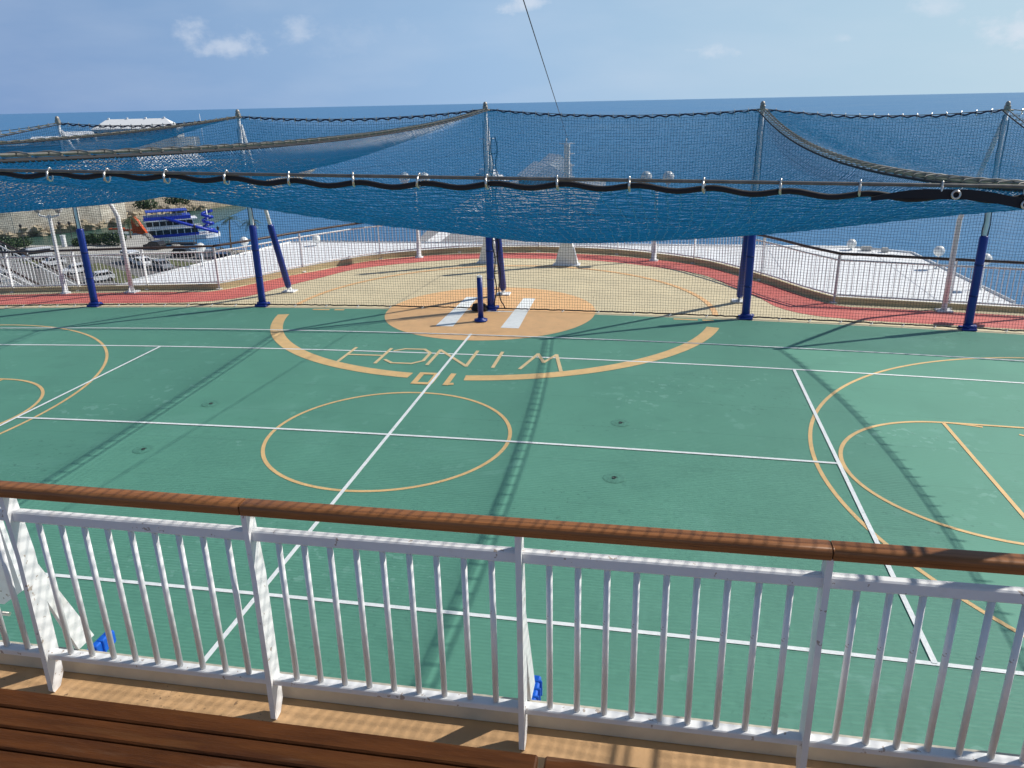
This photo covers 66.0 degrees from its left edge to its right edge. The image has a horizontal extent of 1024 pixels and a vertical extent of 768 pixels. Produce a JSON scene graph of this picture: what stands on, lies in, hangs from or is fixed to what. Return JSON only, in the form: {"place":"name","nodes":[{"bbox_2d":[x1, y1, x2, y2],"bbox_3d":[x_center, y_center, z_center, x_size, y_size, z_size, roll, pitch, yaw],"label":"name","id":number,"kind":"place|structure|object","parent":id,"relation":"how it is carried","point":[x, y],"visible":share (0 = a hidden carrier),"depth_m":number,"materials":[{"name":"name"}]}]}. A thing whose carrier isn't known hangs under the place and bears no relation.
{"place":"outdoors","nodes":[
{"label":"outdoors","id":0,"kind":"place"},
{"bbox_2d":[0,136,199,152],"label":"headland hill","id":1,"kind":"structure","parent":0,"point":[175,139],"depth_m":602.31,"materials":[{"name":"stone"}]},
{"bbox_2d":[9,233,196,254],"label":"quay ground","id":2,"kind":"structure","parent":0,"point":[139,239],"depth_m":163.30,"materials":[{"name":"concrete"}]},
{"bbox_2d":[0,237,27,249],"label":"bush","id":3,"kind":"object","parent":2,"relation":"on","point":[12,242],"visible":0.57,"depth_m":161.54,"materials":[{"name":"green plant"}]},
{"bbox_2d":[14,236,33,245],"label":"bush","id":4,"kind":"object","parent":2,"relation":"on","point":[29,243],"visible":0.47,"depth_m":165.22,"materials":[{"name":"green plant"}]},
{"bbox_2d":[85,233,103,244],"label":"bush","id":5,"kind":"object","parent":2,"relation":"on","point":[93,240],"visible":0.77,"depth_m":164.47,"materials":[{"name":"green plant"}]},
{"bbox_2d":[102,232,126,245],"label":"bush","id":6,"kind":"object","parent":2,"relation":"on","point":[114,238],"visible":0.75,"depth_m":163.50,"materials":[{"name":"green plant"}]},
{"bbox_2d":[121,216,142,237],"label":"palm tree","id":7,"kind":"object","parent":2,"relation":"on","point":[128,225],"visible":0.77,"depth_m":171.70,"materials":[{"name":"green plant"}]},
{"bbox_2d":[131,216,147,234],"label":"inflatable slide","id":8,"kind":"object","parent":2,"relation":"on","point":[134,228],"visible":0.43,"depth_m":184.88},
{"bbox_2d":[143,240,165,246],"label":"parked car","id":9,"kind":"object","parent":2,"relation":"on","point":[157,242],"visible":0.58,"depth_m":158.20,"materials":[{"name":"black paint"}]},
{"bbox_2d":[0,253,211,287],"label":"asphalt road","id":10,"kind":"structure","parent":0,"point":[116,265],"depth_m":142.00,"materials":[{"name":"asphalt"}]},
{"bbox_2d":[21,246,52,260],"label":"parked van","id":11,"kind":"object","parent":10,"relation":"on","point":[44,248],"visible":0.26,"depth_m":149.56,"materials":[{"name":"white paint"}]},
{"bbox_2d":[38,257,66,266],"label":"parked car","id":12,"kind":"object","parent":10,"relation":"on","point":[51,263],"visible":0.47,"depth_m":143.06,"materials":[{"name":"white paint"}]},
{"bbox_2d":[63,262,83,274],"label":"parked car","id":13,"kind":"object","parent":10,"relation":"on","point":[80,268],"visible":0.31,"depth_m":135.91,"materials":[{"name":"white paint"}]},
{"bbox_2d":[83,270,114,281],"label":"parked car","id":14,"kind":"object","parent":10,"relation":"on","point":[103,273],"visible":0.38,"depth_m":129.48,"materials":[{"name":"white paint"}]},
{"bbox_2d":[91,263,138,282],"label":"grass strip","id":15,"kind":"object","parent":10,"relation":"on","point":[115,279],"depth_m":136.36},
{"bbox_2d":[120,250,140,263],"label":"parked van","id":16,"kind":"object","parent":10,"relation":"on","point":[132,251],"visible":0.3,"depth_m":144.03,"materials":[{"name":"white paint"}]},
{"bbox_2d":[133,256,151,267],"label":"parked car","id":17,"kind":"object","parent":10,"relation":"on","point":[137,260],"visible":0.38,"depth_m":140.93,"materials":[{"name":"white paint"}]},
{"bbox_2d":[152,258,173,270],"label":"parked car","id":18,"kind":"object","parent":10,"relation":"on","point":[164,265],"visible":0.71,"depth_m":137.96,"materials":[{"name":"silver metal"}]},
{"bbox_2d":[151,258,195,266],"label":"grass strip","id":19,"kind":"object","parent":10,"relation":"on","point":[179,263],"depth_m":143.09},
{"bbox_2d":[171,248,195,256],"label":"parked car","id":20,"kind":"object","parent":10,"relation":"on","point":[180,250],"visible":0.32,"depth_m":149.43,"materials":[{"name":"black paint"}]},
{"bbox_2d":[2,205,246,245],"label":"harbour water","id":21,"kind":"structure","parent":0,"point":[218,212],"depth_m":204.79,"materials":[{"name":"liquid"}]},
{"bbox_2d":[143,208,220,241],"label":"ferry","id":22,"kind":"object","parent":21,"relation":"on","point":[169,217],"visible":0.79,"depth_m":180.40,"materials":[{"name":"white paint"}]},
{"bbox_2d":[0,158,322,238],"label":"shore ground","id":23,"kind":"structure","parent":0,"point":[130,208],"depth_m":239.76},
{"bbox_2d":[0,190,126,232],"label":"fortress wall","id":24,"kind":"structure","parent":23,"relation":"on","point":[26,214],"depth_m":193.79,"materials":[{"name":"stone"}]},
{"bbox_2d":[0,202,207,238],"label":"shore rocks","id":25,"kind":"object","parent":23,"relation":"on","point":[85,222],"visible":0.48,"depth_m":197.96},
{"bbox_2d":[132,199,159,209],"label":"shore bush","id":26,"kind":"object","parent":23,"relation":"on","point":[148,203],"visible":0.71,"depth_m":221.85,"materials":[{"name":"green plant"}]},
{"bbox_2d":[162,197,193,204],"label":"shore bush","id":27,"kind":"object","parent":23,"relation":"on","point":[169,200],"visible":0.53,"depth_m":233.15,"materials":[{"name":"green plant"}]},
{"bbox_2d":[122,153,214,175],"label":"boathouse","id":28,"kind":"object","parent":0,"point":[132,158],"visible":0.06,"depth_m":330.94,"materials":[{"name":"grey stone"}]},
{"bbox_2d":[0,664,876,767],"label":"viewing deck floor","id":29,"kind":"structure","parent":0,"point":[542,743],"depth_m":3.41,"materials":[{"name":"wood"}]},
{"bbox_2d":[0,688,537,767],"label":"slat bench","id":30,"kind":"object","parent":29,"relation":"on","point":[39,730],"visible":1,"depth_m":2.65,"materials":[{"name":"brown wood"}]},
{"bbox_2d":[0,480,1023,767],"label":"balustrade","id":31,"kind":"object","parent":29,"relation":"on","point":[276,686],"visible":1,"depth_m":3.12,"materials":[{"name":"white metal"}]},
{"bbox_2d":[543,756,636,767],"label":"slat bench","id":32,"kind":"object","parent":29,"relation":"on","point":[552,762],"visible":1,"depth_m":2.53,"materials":[{"name":"brown wood"}]},
{"bbox_2d":[427,208,476,241],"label":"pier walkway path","id":33,"kind":"structure","parent":0,"point":[438,238],"depth_m":167.75,"materials":[{"name":"concrete"}]},
{"bbox_2d":[0,307,1023,754],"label":"court floor","id":34,"kind":"structure","parent":0,"point":[700,403],"depth_m":10.50,"materials":[{"name":"green rubber"}]},
{"bbox_2d":[0,325,107,433],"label":"basketball key marking","id":35,"kind":"object","parent":34,"relation":"on","point":[84,386],"visible":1,"depth_m":14.32,"materials":[{"name":"paint"}]},
{"bbox_2d":[132,445,154,452],"bbox_3d":[-5.343,0.941,11.443,0.300,0.006,0.300,2,20,10],"label":"floor socket","id":36,"kind":"object","parent":34,"relation":"on","point":[143,447],"visible":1,"depth_m":11.43,"materials":[{"name":"metal"}]},
{"bbox_2d":[202,400,219,406],"bbox_3d":[-5.016,0.324,13.145,0.300,0.006,0.300,2,20,10],"label":"floor socket","id":37,"kind":"object","parent":34,"relation":"on","point":[211,403],"visible":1,"depth_m":13.14,"materials":[{"name":"metal"}]},
{"bbox_2d":[261,392,511,491],"bbox_3d":[-1.827,0.754,11.717,3.655,0.005,3.655,2,20,10],"label":"circle marking","id":38,"kind":"object","parent":34,"relation":"on","point":[267,464],"visible":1,"depth_m":10.99,"materials":[{"name":"paint"}]},
{"bbox_2d":[410,372,455,384],"bbox_3d":[-1.347,-0.096,14.039,0.775,0.001,0.620,2,20,10],"label":"number ten marking","id":39,"kind":"object","parent":34,"relation":"on","point":[421,374],"visible":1,"depth_m":14.00,"materials":[{"name":"paint"}]},
{"bbox_2d":[336,347,562,370],"bbox_3d":[-1.142,-0.497,15.161,4.381,0.008,1.063,2,20,10],"label":"winch lettering marking","id":40,"kind":"object","parent":34,"relation":"on","point":[474,355],"visible":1,"depth_m":15.13,"materials":[{"name":"paint"}]},
{"bbox_2d":[0,334,937,662],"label":"white service line marking","id":41,"kind":"object","parent":34,"relation":"on","point":[864,516],"visible":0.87,"depth_m":11.07,"materials":[{"name":"paint"}]},
{"bbox_2d":[270,309,718,379],"bbox_3d":[-0.871,-0.858,16.208,10.186,0.041,4.727,2,20,10],"label":"ring marking","id":42,"kind":"object","parent":34,"relation":"on","point":[280,338],"visible":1,"depth_m":14.96,"materials":[{"name":"paint"}]},
{"bbox_2d":[0,328,1023,674],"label":"white sideline marking","id":43,"kind":"object","parent":34,"relation":"on","point":[544,620],"visible":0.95,"depth_m":7.86,"materials":[{"name":"paint"}]},
{"bbox_2d":[603,473,625,482],"bbox_3d":[1.329,1.218,10.272,0.300,0.006,0.300,2,20,10],"label":"floor socket","id":44,"kind":"object","parent":34,"relation":"on","point":[619,479],"visible":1,"depth_m":10.27,"materials":[{"name":"metal"}]},
{"bbox_2d":[611,419,629,426],"bbox_3d":[1.653,0.587,12.013,0.300,0.006,0.300,2,20,10],"label":"floor socket","id":45,"kind":"object","parent":34,"relation":"on","point":[616,423],"visible":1,"depth_m":12.01,"materials":[{"name":"metal"}]},
{"bbox_2d":[808,357,1023,636],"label":"basketball key marking","id":46,"kind":"object","parent":34,"relation":"on","point":[860,521],"visible":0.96,"depth_m":10.44,"materials":[{"name":"paint"}]},
{"bbox_3d":[-3.152,1.055,4.264,0.340,4.520,0.300,2,20,10],"label":"net post","id":47,"kind":"object","parent":34,"relation":"on","visible":0},
{"bbox_2d":[0,520,23,615],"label":"white panel","id":48,"kind":"object","parent":47,"relation":"attached to","point":[5,596],"visible":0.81,"depth_m":4.24,"materials":[{"name":"metal"}]},
{"bbox_3d":[-8.879,0.786,5.267,0.340,4.683,0.300,2,20,10],"label":"net post","id":49,"kind":"object","parent":34,"relation":"on","visible":0},
{"bbox_2d":[0,169,1023,188],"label":"cable","id":50,"kind":"object","parent":49,"relation":"attached to","point":[562,179],"visible":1,"depth_m":2.91,"materials":[{"name":"grey metal"}]},
{"bbox_2d":[0,92,1023,304],"bbox_3d":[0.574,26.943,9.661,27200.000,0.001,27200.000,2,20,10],"label":"sea","id":51,"kind":"structure","parent":0,"point":[921,104],"depth_m":577.02,"materials":[{"name":"liquid"}]},
{"bbox_2d":[91,117,183,138],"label":"ship","id":52,"kind":"object","parent":51,"relation":"on","point":[146,121],"visible":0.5,"depth_m":631.14,"materials":[{"name":"white metal"}]},
{"bbox_2d":[166,239,195,245],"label":"mooring pontoon","id":53,"kind":"object","parent":51,"relation":"on","point":[180,243],"visible":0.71,"depth_m":174.97,"materials":[{"name":"grey metal"}]},
{"bbox_2d":[143,233,243,254],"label":"breakwater rocks","id":54,"kind":"object","parent":51,"relation":"on","point":[151,237],"visible":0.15,"depth_m":161.98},
{"bbox_2d":[127,240,1020,306],"bbox_3d":[0.551,7.606,33.649,36.400,24.210,19.350,2,20,10],"label":"ship superstructure","id":55,"kind":"object","parent":51,"relation":"on","point":[885,250],"visible":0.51,"depth_m":33.42,"materials":[{"name":"white paint"}]},
{"bbox_2d":[0,241,86,287],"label":"railing","id":56,"kind":"object","parent":55,"relation":"on","point":[18,274],"visible":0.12,"depth_m":24.62,"materials":[{"name":"metal"}]},
{"bbox_2d":[933,246,944,268],"bbox_3d":[16.897,-5.022,31.283,0.414,0.920,0.403,2,20,10],"label":"globe lamp","id":57,"kind":"object","parent":55,"relation":"on","point":[939,253],"visible":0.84,"depth_m":31.07,"materials":[{"name":"glass"}]},
{"bbox_2d":[980,253,991,289],"bbox_3d":[16.629,-3.971,27.835,0.414,1.280,0.403,2,20,10],"label":"globe lamp","id":58,"kind":"object","parent":55,"relation":"on","point":[987,256],"visible":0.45,"depth_m":27.61,"materials":[{"name":"white paint"}]},
{"bbox_2d":[0,251,1023,334],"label":"deck floor","id":59,"kind":"structure","parent":0,"point":[441,276],"depth_m":20.78,"materials":[{"name":"beige paint"}]},
{"bbox_2d":[34,199,70,293],"bbox_3d":[-12.671,-3.811,21.916,0.975,2.640,0.326,2,20,10],"label":"deck lamp","id":60,"kind":"object","parent":59,"relation":"on","point":[59,211],"visible":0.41,"depth_m":21.90,"materials":[{"name":"metal"}]},
{"bbox_2d":[53,116,140,306],"bbox_3d":[-10.743,-4.496,20.465,0.363,4.681,1.840,2,20,10],"label":"net post","id":61,"kind":"object","parent":59,"relation":"on","point":[93,302],"visible":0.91,"depth_m":20.27,"materials":[{"name":"metal"}]},
{"bbox_2d":[0,123,51,131],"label":"top wire","id":62,"kind":"object","parent":61,"relation":"attached to","point":[9,130],"visible":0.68,"depth_m":19.22,"materials":[{"name":"metal"}]},
{"bbox_2d":[0,127,89,307],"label":"vertical net","id":63,"kind":"object","parent":62,"relation":"hanging from","point":[39,305],"visible":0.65,"depth_m":20.33,"materials":[{"name":"black"}]},
{"bbox_2d":[0,123,55,135],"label":"cross cable","id":64,"kind":"object","parent":61,"relation":"attached to","point":[26,129],"visible":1,"depth_m":18.07,"materials":[{"name":"grey metal"}]},
{"bbox_2d":[0,118,229,172],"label":"overhead net","id":65,"kind":"object","parent":64,"relation":"hanging from","point":[119,142],"visible":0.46,"depth_m":17.20,"materials":[{"name":"blue"}]},
{"bbox_2d":[0,245,219,292],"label":"deck railing","id":66,"kind":"object","parent":59,"relation":"on","point":[147,283],"visible":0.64,"depth_m":22.20,"materials":[{"name":"metal"}]},
{"bbox_2d":[233,109,297,306],"bbox_3d":[-6.111,-4.383,19.615,0.363,4.647,1.840,2,20,10],"label":"net post","id":67,"kind":"object","parent":59,"relation":"on","point":[261,302],"visible":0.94,"depth_m":19.46,"materials":[{"name":"metal"}]},
{"bbox_2d":[0,116,236,142],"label":"cross cable","id":68,"kind":"object","parent":67,"relation":"attached to","point":[107,132],"visible":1,"depth_m":13.76,"materials":[{"name":"grey metal"}]},
{"bbox_2d":[0,110,475,212],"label":"overhead net","id":69,"kind":"object","parent":68,"relation":"hanging from","point":[85,200],"visible":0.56,"depth_m":10.56,"materials":[{"name":"blue"}]},
{"bbox_2d":[60,118,227,128],"bbox_3d":[-8.619,-6.153,18.612,4.712,0.252,0.055,2,20,10],"label":"top wire","id":70,"kind":"object","parent":67,"relation":"attached to","point":[162,124],"visible":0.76,"depth_m":18.70,"materials":[{"name":"metal"}]},
{"bbox_2d":[61,119,256,305],"bbox_3d":[-8.582,-4.072,19.314,4.631,4.507,0.132,2,20,10],"label":"vertical net","id":71,"kind":"object","parent":70,"relation":"hanging from","point":[187,304],"visible":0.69,"depth_m":19.62,"materials":[{"name":"black"}]},
{"bbox_2d":[213,223,380,289],"bbox_3d":[-6.203,-3.893,23.376,5.465,1.308,0.347,-19,26,-40],"label":"deck railing","id":72,"kind":"object","parent":59,"relation":"on","point":[338,262],"visible":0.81,"depth_m":23.42,"materials":[{"name":"metal"}]},
{"bbox_2d":[378,214,538,258],"bbox_3d":[-1.705,-4.796,25.477,5.240,1.282,0.585,-3,20,-6],"label":"deck railing","id":73,"kind":"object","parent":59,"relation":"on","point":[526,247],"visible":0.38,"depth_m":25.70,"materials":[{"name":"metal"}]},
{"bbox_2d":[476,138,496,263],"bbox_3d":[-0.703,-5.471,23.445,0.800,3.760,0.420,2,20,10],"label":"ladder mast","id":74,"kind":"object","parent":59,"relation":"on","point":[483,249],"visible":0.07,"depth_m":23.86,"materials":[{"name":"metal"}]},
{"bbox_2d":[385,287,594,339],"bbox_3d":[-0.511,-1.725,18.562,4.920,0.009,4.920,2,20,10],"label":"winch circle marking","id":75,"kind":"object","parent":59,"relation":"on","point":[420,321],"visible":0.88,"depth_m":18.04,"materials":[{"name":"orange paint"}]},
{"bbox_2d":[471,303,487,310],"bbox_3d":[-0.765,-1.832,18.507,0.360,0.206,0.300,18,27,42],"label":"rope bundle","id":76,"kind":"object","parent":75,"relation":"on","point":[474,307],"visible":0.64,"depth_m":18.44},
{"bbox_2d":[474,275,486,321],"bbox_3d":[-0.707,-1.903,17.498,0.300,1.022,0.300,2,20,10],"label":"bollard pole","id":77,"kind":"object","parent":75,"relation":"on","point":[480,318],"visible":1,"depth_m":17.47,"materials":[{"name":"blue metal"}]},
{"bbox_2d":[436,297,534,327],"bbox_3d":[-0.527,-1.703,18.481,1.860,0.001,2.750,2,20,10],"label":"helicopter letter marking","id":78,"kind":"object","parent":75,"relation":"on","point":[515,319],"visible":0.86,"depth_m":18.18,"materials":[{"name":"white paint"}]},
{"bbox_2d":[482,102,510,310],"bbox_3d":[-0.386,-4.189,18.585,0.363,4.645,1.840,2,20,10],"label":"net post","id":79,"kind":"object","parent":75,"relation":"on","point":[490,279],"visible":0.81,"depth_m":18.36,"materials":[{"name":"metal"}]},
{"bbox_2d":[0,109,484,157],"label":"cross cable","id":80,"kind":"object","parent":79,"relation":"attached to","point":[11,154],"visible":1,"depth_m":6.62,"materials":[{"name":"grey metal"}]},
{"bbox_2d":[0,109,1023,243],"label":"overhead net","id":81,"kind":"object","parent":80,"relation":"hanging from","point":[556,228],"visible":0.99,"depth_m":4.45,"materials":[{"name":"blue"}]},
{"bbox_2d":[241,109,479,122],"bbox_3d":[-3.440,-5.989,17.676,5.821,0.245,0.055,2,20,10],"label":"top wire","id":82,"kind":"object","parent":79,"relation":"attached to","point":[364,118],"visible":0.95,"depth_m":17.66,"materials":[{"name":"metal"}]},
{"bbox_2d":[241,115,486,308],"bbox_3d":[-3.404,-3.929,18.372,5.743,4.441,0.134,2,20,10],"label":"vertical net","id":83,"kind":"object","parent":82,"relation":"hanging from","point":[381,283],"visible":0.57,"depth_m":18.68,"materials":[{"name":"black"}]},
{"bbox_2d":[490,137,505,308],"bbox_3d":[-0.329,-3.577,17.877,0.307,3.868,0.028,2,20,10],"label":"lacing cord","id":84,"kind":"object","parent":79,"relation":"attached to","point":[497,256],"visible":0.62,"depth_m":18.13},
{"bbox_2d":[490,108,756,118],"bbox_3d":[2.276,-5.733,16.670,5.801,0.271,0.055,2,20,10],"label":"top wire","id":85,"kind":"object","parent":79,"relation":"attached to","point":[639,115],"visible":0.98,"depth_m":16.63,"materials":[{"name":"metal"}]},
{"bbox_2d":[488,112,759,316],"bbox_3d":[2.311,-3.689,17.359,5.718,4.444,0.132,2,20,10],"label":"vertical net","id":86,"kind":"object","parent":85,"relation":"hanging from","point":[618,280],"visible":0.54,"depth_m":17.58,"materials":[{"name":"black"}]},
{"bbox_2d":[297,265,717,314],"bbox_3d":[0.096,-2.664,21.194,10.270,0.042,5.135,2,20,10],"label":"faded ring marking","id":87,"kind":"object","parent":59,"relation":"on","point":[712,307],"visible":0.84,"depth_m":21.48,"materials":[{"name":"orange paint"}]},
{"bbox_2d":[0,253,1023,328],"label":"running track","id":88,"kind":"structure","parent":59,"relation":"on","point":[781,300],"depth_m":21.13,"materials":[{"name":"red paint"}]},
{"bbox_2d":[399,172,429,257],"bbox_3d":[-2.999,-5.296,24.815,0.975,2.640,0.326,2,20,10],"label":"deck lamp","id":89,"kind":"object","parent":88,"relation":"on","point":[418,244],"visible":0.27,"depth_m":25.03,"materials":[{"name":"metal"}]},
{"bbox_2d":[640,171,673,261],"bbox_3d":[4.282,-4.989,23.527,0.975,2.640,0.326,2,20,10],"label":"deck lamp","id":90,"kind":"object","parent":88,"relation":"on","point":[654,254],"visible":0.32,"depth_m":23.72,"materials":[{"name":"metal"}]},
{"bbox_2d":[553,140,580,265],"bbox_3d":[1.592,-5.249,22.912,0.800,3.610,0.420,2,20,10],"label":"ladder mast","id":91,"kind":"object","parent":59,"relation":"on","point":[561,257],"visible":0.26,"depth_m":23.26,"materials":[{"name":"metal"}]},
{"bbox_2d":[523,0,564,128],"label":"stay wire","id":92,"kind":"object","parent":91,"relation":"attached to","point":[541,55],"visible":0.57,"depth_m":11.69,"materials":[{"name":"grey metal"}]},
{"bbox_2d":[537,214,695,263],"bbox_3d":[3.225,-4.588,24.605,5.240,1.282,0.585,9,22,26],"label":"deck railing","id":93,"kind":"object","parent":59,"relation":"on","point":[601,249],"visible":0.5,"depth_m":24.75,"materials":[{"name":"metal"}]},
{"bbox_2d":[731,101,767,319],"bbox_3d":[5.322,-3.877,17.601,0.363,4.597,1.840,2,20,10],"label":"net post","id":94,"kind":"object","parent":59,"relation":"on","point":[745,279],"visible":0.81,"depth_m":17.36,"materials":[{"name":"metal"}]},
{"bbox_2d":[768,108,999,119],"bbox_3d":[7.394,-5.426,15.798,4.602,0.264,0.055,2,20,10],"label":"top wire","id":95,"kind":"object","parent":94,"relation":"attached to","point":[890,115],"visible":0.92,"depth_m":15.78,"materials":[{"name":"metal"}]},
{"bbox_2d":[750,113,1003,327],"bbox_3d":[7.430,-3.369,16.491,4.522,4.448,0.132,2,20,10],"label":"vertical net","id":96,"kind":"object","parent":95,"relation":"hanging from","point":[876,314],"visible":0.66,"depth_m":16.74,"materials":[{"name":"black"}]},
{"bbox_2d":[760,109,1023,184],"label":"cross cable","id":97,"kind":"object","parent":94,"relation":"attached to","point":[949,178],"visible":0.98,"depth_m":6.81,"materials":[{"name":"grey metal"}]},
{"bbox_2d":[767,109,1023,195],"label":"overhead net","id":98,"kind":"object","parent":97,"relation":"hanging from","point":[852,146],"visible":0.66,"depth_m":13.74,"materials":[{"name":"blue"}]},
{"bbox_2d":[691,226,840,302],"bbox_3d":[6.641,-3.352,21.103,0.347,1.308,5.465,-10,22,-24],"label":"deck railing","id":99,"kind":"object","parent":59,"relation":"on","point":[725,267],"visible":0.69,"depth_m":20.52,"materials":[{"name":"metal"}]},
{"bbox_2d":[833,252,1023,312],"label":"deck railing","id":100,"kind":"object","parent":59,"relation":"on","point":[887,300],"visible":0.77,"depth_m":18.49,"materials":[{"name":"metal"}]},
{"bbox_2d":[934,101,1013,330],"bbox_3d":[9.850,-3.597,16.832,0.363,4.607,1.840,2,20,10],"label":"net post","id":101,"kind":"object","parent":59,"relation":"on","point":[968,325],"visible":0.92,"depth_m":16.55,"materials":[{"name":"metal"}]},
{"bbox_2d":[0,0,1023,113],"label":"sky","id":102,"kind":"structure","parent":0,"point":[57,56],"materials":[{"name":"blue"}]},
{"bbox_2d":[421,180,605,242],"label":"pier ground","id":103,"kind":"structure","parent":0,"point":[424,235],"depth_m":191.71,"materials":[{"name":"concrete"}]},
{"bbox_2d":[540,153,571,175],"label":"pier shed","id":104,"kind":"structure","parent":103,"relation":"on","point":[553,162],"depth_m":271.70,"materials":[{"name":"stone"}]},
{"bbox_2d":[517,161,563,184],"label":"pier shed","id":105,"kind":"structure","parent":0,"point":[538,172],"depth_m":260.61,"materials":[{"name":"grey"}]},
{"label":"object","id":106,"kind":"structure","parent":0,"visible":0},
{"bbox_2d":[219,216,239,250],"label":"palm tree","id":107,"kind":"object","parent":106,"relation":"on","point":[228,218],"visible":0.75,"depth_m":157.57,"materials":[{"name":"green plant"}]},
{"bbox_3d":[11.971,-5.148,15.019,4.702,0.264,0.055,2,20,10],"label":"top wire","id":108,"kind":"object","parent":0,"visible":0},
{"bbox_2d":[974,113,1023,331],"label":"vertical net","id":109,"kind":"object","parent":108,"relation":"hanging from","point":[1005,329],"visible":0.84,"depth_m":16.34,"materials":[{"name":"black"}]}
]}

